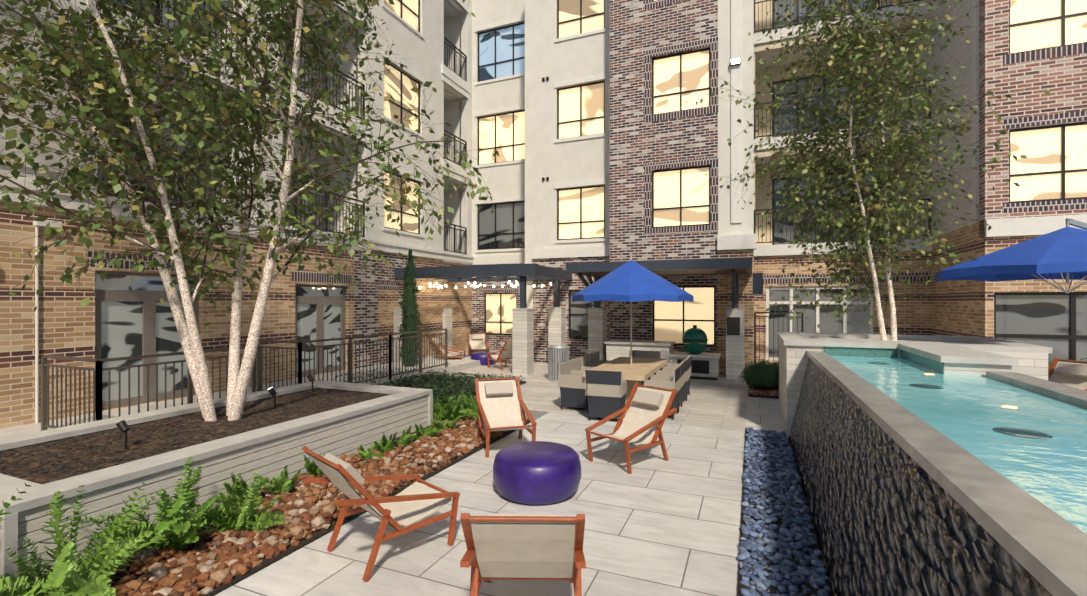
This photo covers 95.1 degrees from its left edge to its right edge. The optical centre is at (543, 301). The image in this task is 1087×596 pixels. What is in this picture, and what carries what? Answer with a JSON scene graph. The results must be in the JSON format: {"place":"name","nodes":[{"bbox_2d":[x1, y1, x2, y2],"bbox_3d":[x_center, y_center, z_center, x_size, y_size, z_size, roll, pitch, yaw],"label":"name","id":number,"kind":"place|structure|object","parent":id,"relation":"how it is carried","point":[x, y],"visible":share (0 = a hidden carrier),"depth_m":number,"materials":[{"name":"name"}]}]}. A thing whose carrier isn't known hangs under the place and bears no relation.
{"place":"outdoors","nodes":[
{"label":"outdoors","id":0,"kind":"place"},
{"bbox_2d":[215,359,784,595],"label":"paving","id":1,"kind":"structure","parent":0,"point":[656,524],"depth_m":4.64,"materials":[{"name":"beige tile"}]},
{"bbox_2d":[302,446,459,581],"bbox_3d":[-1.301,1.585,4.040,0.670,0.895,1.035,0,0,44],"label":"lounge","id":2,"kind":"object","parent":1,"relation":"on","point":[407,509],"visible":1,"depth_m":3.94,"materials":[{"name":"brown wood"}]},
{"bbox_2d":[23,375,778,595],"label":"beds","id":3,"kind":"object","parent":1,"relation":"on","point":[318,534],"visible":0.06,"depth_m":4.33,"materials":[{"name":"soil"}]},
{"bbox_2d":[0,386,477,595],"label":"ferns","id":4,"kind":"object","parent":3,"relation":"on","point":[179,525],"visible":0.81,"depth_m":3.70,"materials":[{"name":"green plant"}]},
{"bbox_2d":[13,416,467,588],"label":"mulch chips","id":5,"kind":"object","parent":3,"relation":"on","point":[236,505],"visible":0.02,"depth_m":4.28,"materials":[{"name":"brown wood"}]},
{"bbox_2d":[105,416,529,595],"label":"river rocks","id":6,"kind":"object","parent":3,"relation":"on","point":[223,557],"visible":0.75,"depth_m":4.24,"materials":[{"name":"brown stone"}]},
{"bbox_2d":[313,367,524,403],"bbox_3d":[-3.265,1.921,11.118,4.347,0.286,4.503,0,0,23],"label":"groundcover","id":7,"kind":"object","parent":3,"relation":"on","point":[450,382],"visible":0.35,"depth_m":11.59,"materials":[{"name":"green plant"}]},
{"bbox_2d":[748,386,778,396],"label":"bed rocks","id":8,"kind":"object","parent":3,"relation":"on","point":[773,391],"visible":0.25,"depth_m":10.78,"materials":[{"name":"brown stone"}]},
{"bbox_2d":[738,358,1086,385],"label":"boxwoods","id":9,"kind":"object","parent":3,"relation":"on","point":[772,365],"visible":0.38,"depth_m":10.94,"materials":[{"name":"green plant"}]},
{"bbox_2d":[487,340,511,369],"bbox_3d":[-1.147,1.584,15.032,0.670,0.895,1.035,0,0,-39],"label":"lounge","id":10,"kind":"object","parent":1,"relation":"on","point":[506,353],"visible":0.71,"depth_m":14.79,"materials":[{"name":"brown wood"}]},
{"bbox_2d":[474,376,536,457],"bbox_3d":[-0.558,1.585,6.971,0.670,0.895,1.035,0,0,-16],"label":"lounge","id":11,"kind":"object","parent":1,"relation":"on","point":[497,402],"visible":0.94,"depth_m":7.17,"materials":[{"name":"beige fabric"}]},
{"bbox_2d":[460,513,585,595],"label":"lounge","id":12,"kind":"object","parent":1,"relation":"on","point":[502,546],"visible":1,"depth_m":2.80,"materials":[{"name":"beige fabric"}]},
{"bbox_2d":[493,441,580,505],"bbox_3d":[-0.067,1.815,5.306,0.940,0.424,0.940,0,0,23],"label":"ottoman","id":13,"kind":"object","parent":1,"relation":"on","point":[536,473],"visible":1,"depth_m":4.96,"materials":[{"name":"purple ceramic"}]},
{"bbox_2d":[548,345,569,381],"bbox_3d":[0.391,1.582,12.790,0.580,0.900,0.580,0,0,23],"label":"trash can","id":14,"kind":"object","parent":1,"relation":"on","point":[557,354],"visible":0.6,"depth_m":12.55,"materials":[{"name":"metal"}]},
{"bbox_2d":[558,360,587,411],"bbox_3d":[0.664,1.597,9.445,0.590,0.860,0.620,0,0,24],"label":"dining chair","id":15,"kind":"object","parent":1,"relation":"on","point":[572,387],"visible":0.71,"depth_m":9.22,"materials":[{"name":"fabric"}]},
{"bbox_2d":[571,357,593,370],"bbox_3d":[0.908,1.597,10.026,0.590,0.860,0.620,0,0,24],"label":"dining chair","id":16,"kind":"object","parent":1,"relation":"on","point":[576,364],"visible":0.1,"depth_m":10.21,"materials":[{"name":"fabric"}]},
{"bbox_2d":[582,354,600,366],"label":"dining chair","id":17,"kind":"object","parent":1,"relation":"on","point":[585,361],"visible":0.1,"depth_m":10.81,"materials":[{"name":"fabric"}]},
{"bbox_2d":[589,351,608,363],"bbox_3d":[1.395,1.597,11.188,0.590,0.860,0.620,0,0,26],"label":"dining chair","id":18,"kind":"object","parent":1,"relation":"on","point":[594,357],"visible":0.1,"depth_m":11.33,"materials":[{"name":"metal"}]},
{"bbox_2d":[585,370,626,420],"bbox_3d":[1.099,1.597,8.607,0.620,0.860,0.590,0,0,20],"label":"dining chair","id":19,"kind":"object","parent":1,"relation":"on","point":[605,392],"visible":0.81,"depth_m":8.36,"materials":[{"name":"fabric"}]},
{"bbox_2d":[583,357,667,412],"bbox_3d":[1.746,1.657,10.021,1.100,0.750,2.700,0,0,23],"label":"dining table","id":20,"kind":"object","parent":1,"relation":"on","point":[638,370],"visible":0.52,"depth_m":9.63,"materials":[{"name":"wood"}]},
{"bbox_2d":[585,383,676,473],"bbox_3d":[1.135,1.585,6.369,1.035,0.895,0.670,0,0,-41],"label":"lounge","id":21,"kind":"object","parent":1,"relation":"on","point":[646,416],"visible":1,"depth_m":6.44,"materials":[{"name":"beige fabric"}]},
{"bbox_2d":[572,253,693,363],"bbox_3d":[1.785,0.522,10.114,2.261,3.020,2.261,0,0,34],"label":"patio umbrella","id":22,"kind":"object","parent":1,"relation":"on","point":[631,281],"visible":0.92,"depth_m":9.41,"materials":[{"name":"blue fabric"}]},
{"bbox_2d":[634,350,660,358],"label":"dining chair","id":23,"kind":"object","parent":1,"relation":"on","point":[646,354],"visible":0.06,"depth_m":11.69,"materials":[{"name":"fabric"}]},
{"bbox_2d":[641,366,680,419],"bbox_3d":[2.094,1.597,8.846,0.590,0.860,0.620,0,0,23],"label":"dining chair","id":24,"kind":"object","parent":1,"relation":"on","point":[670,382],"visible":0.5,"depth_m":8.63,"materials":[{"name":"fabric"}]},
{"bbox_2d":[604,325,720,379],"bbox_3d":[3.264,1.334,13.642,3.000,1.395,1.050,0,0,23],"label":"grill counter","id":25,"kind":"object","parent":1,"relation":"on","point":[704,366],"visible":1,"depth_m":13.16,"materials":[{"name":"white stone"}]},
{"bbox_2d":[566,257,762,379],"bbox_3d":[3.196,0.532,12.981,4.655,3.000,2.820,0,0,23],"label":"pergola","id":26,"kind":"object","parent":1,"relation":"on","point":[597,318],"visible":0.94,"depth_m":12.83,"materials":[{"name":"grey metal"}]},
{"bbox_2d":[654,362,684,411],"bbox_3d":[2.337,1.597,9.427,0.590,0.860,0.620,0,0,22],"label":"dining chair","id":27,"kind":"object","parent":1,"relation":"on","point":[666,373],"visible":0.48,"depth_m":9.37,"materials":[{"name":"fabric"}]},
{"bbox_2d":[658,358,688,401],"bbox_3d":[2.581,1.597,10.008,0.590,0.860,0.620,0,0,26],"label":"dining chair","id":28,"kind":"object","parent":1,"relation":"on","point":[686,377],"visible":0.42,"depth_m":9.97,"materials":[{"name":"metal"}]},
{"bbox_2d":[660,355,691,394],"bbox_3d":[2.825,1.597,10.589,0.590,0.860,0.620,0,0,22],"label":"dining chair","id":29,"kind":"object","parent":1,"relation":"on","point":[676,365],"visible":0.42,"depth_m":10.60,"materials":[{"name":"metal"}]},
{"bbox_2d":[754,312,802,363],"bbox_3d":[6.848,1.172,14.498,1.300,1.720,0.050,0,0,23],"label":"fence","id":30,"kind":"object","parent":1,"relation":"on","point":[797,317],"visible":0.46,"depth_m":14.59,"materials":[{"name":"metal"}]},
{"bbox_2d":[737,429,831,595],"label":"pebble base","id":31,"kind":"object","parent":1,"relation":"on","point":[773,590],"visible":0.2,"depth_m":4.06,"materials":[{"name":"stone"}]},
{"bbox_2d":[737,427,830,595],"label":"blue pebbles","id":32,"kind":"object","parent":31,"relation":"on","point":[817,578],"visible":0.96,"depth_m":4.37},
{"bbox_2d":[1048,358,1086,390],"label":"lounge","id":33,"kind":"object","parent":1,"relation":"on","point":[1070,373],"visible":0.25,"depth_m":8.49,"materials":[{"name":"white fabric"}]},
{"bbox_2d":[1065,218,1086,229],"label":"cantilever frame","id":34,"kind":"object","parent":1,"relation":"on","point":[1078,224],"visible":0.8,"depth_m":7.23,"materials":[{"name":"metal"}]},
{"bbox_2d":[935,217,1086,292],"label":"cantilever umbrella","id":35,"kind":"object","parent":34,"relation":"attached to","point":[1060,253],"visible":0.98,"depth_m":6.94,"materials":[{"name":"fabric"}]},
{"bbox_2d":[462,407,548,419],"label":"ground","id":36,"kind":"structure","parent":0,"point":[536,414],"depth_m":9.00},
{"bbox_2d":[0,374,432,585],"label":"planter","id":37,"kind":"object","parent":36,"relation":"on","point":[271,451],"visible":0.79,"depth_m":5.10,"materials":[{"name":"concrete"}]},
{"bbox_2d":[0,388,386,483],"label":"mulch chips","id":38,"kind":"object","parent":37,"relation":"in","point":[28,460],"visible":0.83,"depth_m":5.44,"materials":[{"name":"wood mulch"}]},
{"bbox_2d":[0,0,498,421],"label":"birch","id":39,"kind":"object","parent":38,"relation":"on","point":[103,62],"depth_m":5.92,"materials":[{"name":"green plant"}]},
{"bbox_2d":[0,0,474,428],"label":"building","id":40,"kind":"structure","parent":36,"relation":"on","point":[432,41],"depth_m":11.51,"materials":[{"name":"beige brick"}]},
{"bbox_2d":[0,328,506,437],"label":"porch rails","id":41,"kind":"object","parent":36,"relation":"on","point":[433,363],"visible":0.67,"depth_m":8.64,"materials":[{"name":"brown metal"}]},
{"bbox_2d":[397,249,422,366],"bbox_3d":[-3.838,0.172,14.161,0.710,3.354,0.694,0,0,23],"label":"cypress","id":42,"kind":"object","parent":36,"relation":"on","point":[406,270],"visible":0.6,"depth_m":14.05,"materials":[{"name":"green plant"}]},
{"bbox_2d":[430,336,465,359],"bbox_3d":[-3.089,1.584,16.062,1.035,0.895,0.670,0,0,3],"label":"lounge","id":43,"kind":"object","parent":36,"relation":"on","point":[443,347],"visible":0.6,"depth_m":15.92,"materials":[{"name":"beige fabric"}]},
{"bbox_2d":[467,333,489,355],"bbox_3d":[-2.291,1.584,17.455,0.670,0.895,1.035,0,0,-14],"label":"lounge","id":44,"kind":"object","parent":36,"relation":"on","point":[476,342],"visible":0.92,"depth_m":17.69,"materials":[{"name":"beige fabric"}]},
{"bbox_2d":[393,263,571,375],"bbox_3d":[-2.065,0.507,15.739,5.250,3.050,3.070,0,0,23],"label":"pergola","id":45,"kind":"object","parent":36,"relation":"on","point":[523,339],"visible":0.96,"depth_m":14.32,"materials":[{"name":"white stone"}]},
{"bbox_2d":[471,352,495,365],"bbox_3d":[-1.926,1.844,16.006,0.840,0.364,0.840,0,0,23],"label":"ottoman","id":46,"kind":"object","parent":36,"relation":"on","point":[482,357],"visible":0.67,"depth_m":15.65,"materials":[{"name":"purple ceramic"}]},
{"bbox_2d":[402,262,1048,389],"bbox_3d":[6.637,0.441,10.783,22.413,3.419,1.196,0,0,20],"label":"shrub","id":47,"kind":"object","parent":36,"relation":"on","point":[754,384],"visible":0.29,"depth_m":13.98,"materials":[{"name":"green plant"}]},
{"bbox_2d":[471,0,1086,374],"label":"back building","id":48,"kind":"structure","parent":36,"relation":"on","point":[600,131],"depth_m":14.44,"materials":[{"name":"brick"}]},
{"bbox_2d":[777,332,1086,595],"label":"swimming pool","id":49,"kind":"structure","parent":36,"relation":"on","point":[937,465],"depth_m":3.03,"materials":[{"name":"stone"}]},
{"bbox_2d":[696,0,1050,340],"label":"birch","id":50,"kind":"object","parent":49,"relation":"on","point":[845,134],"depth_m":7.90,"materials":[{"name":"green plant"}]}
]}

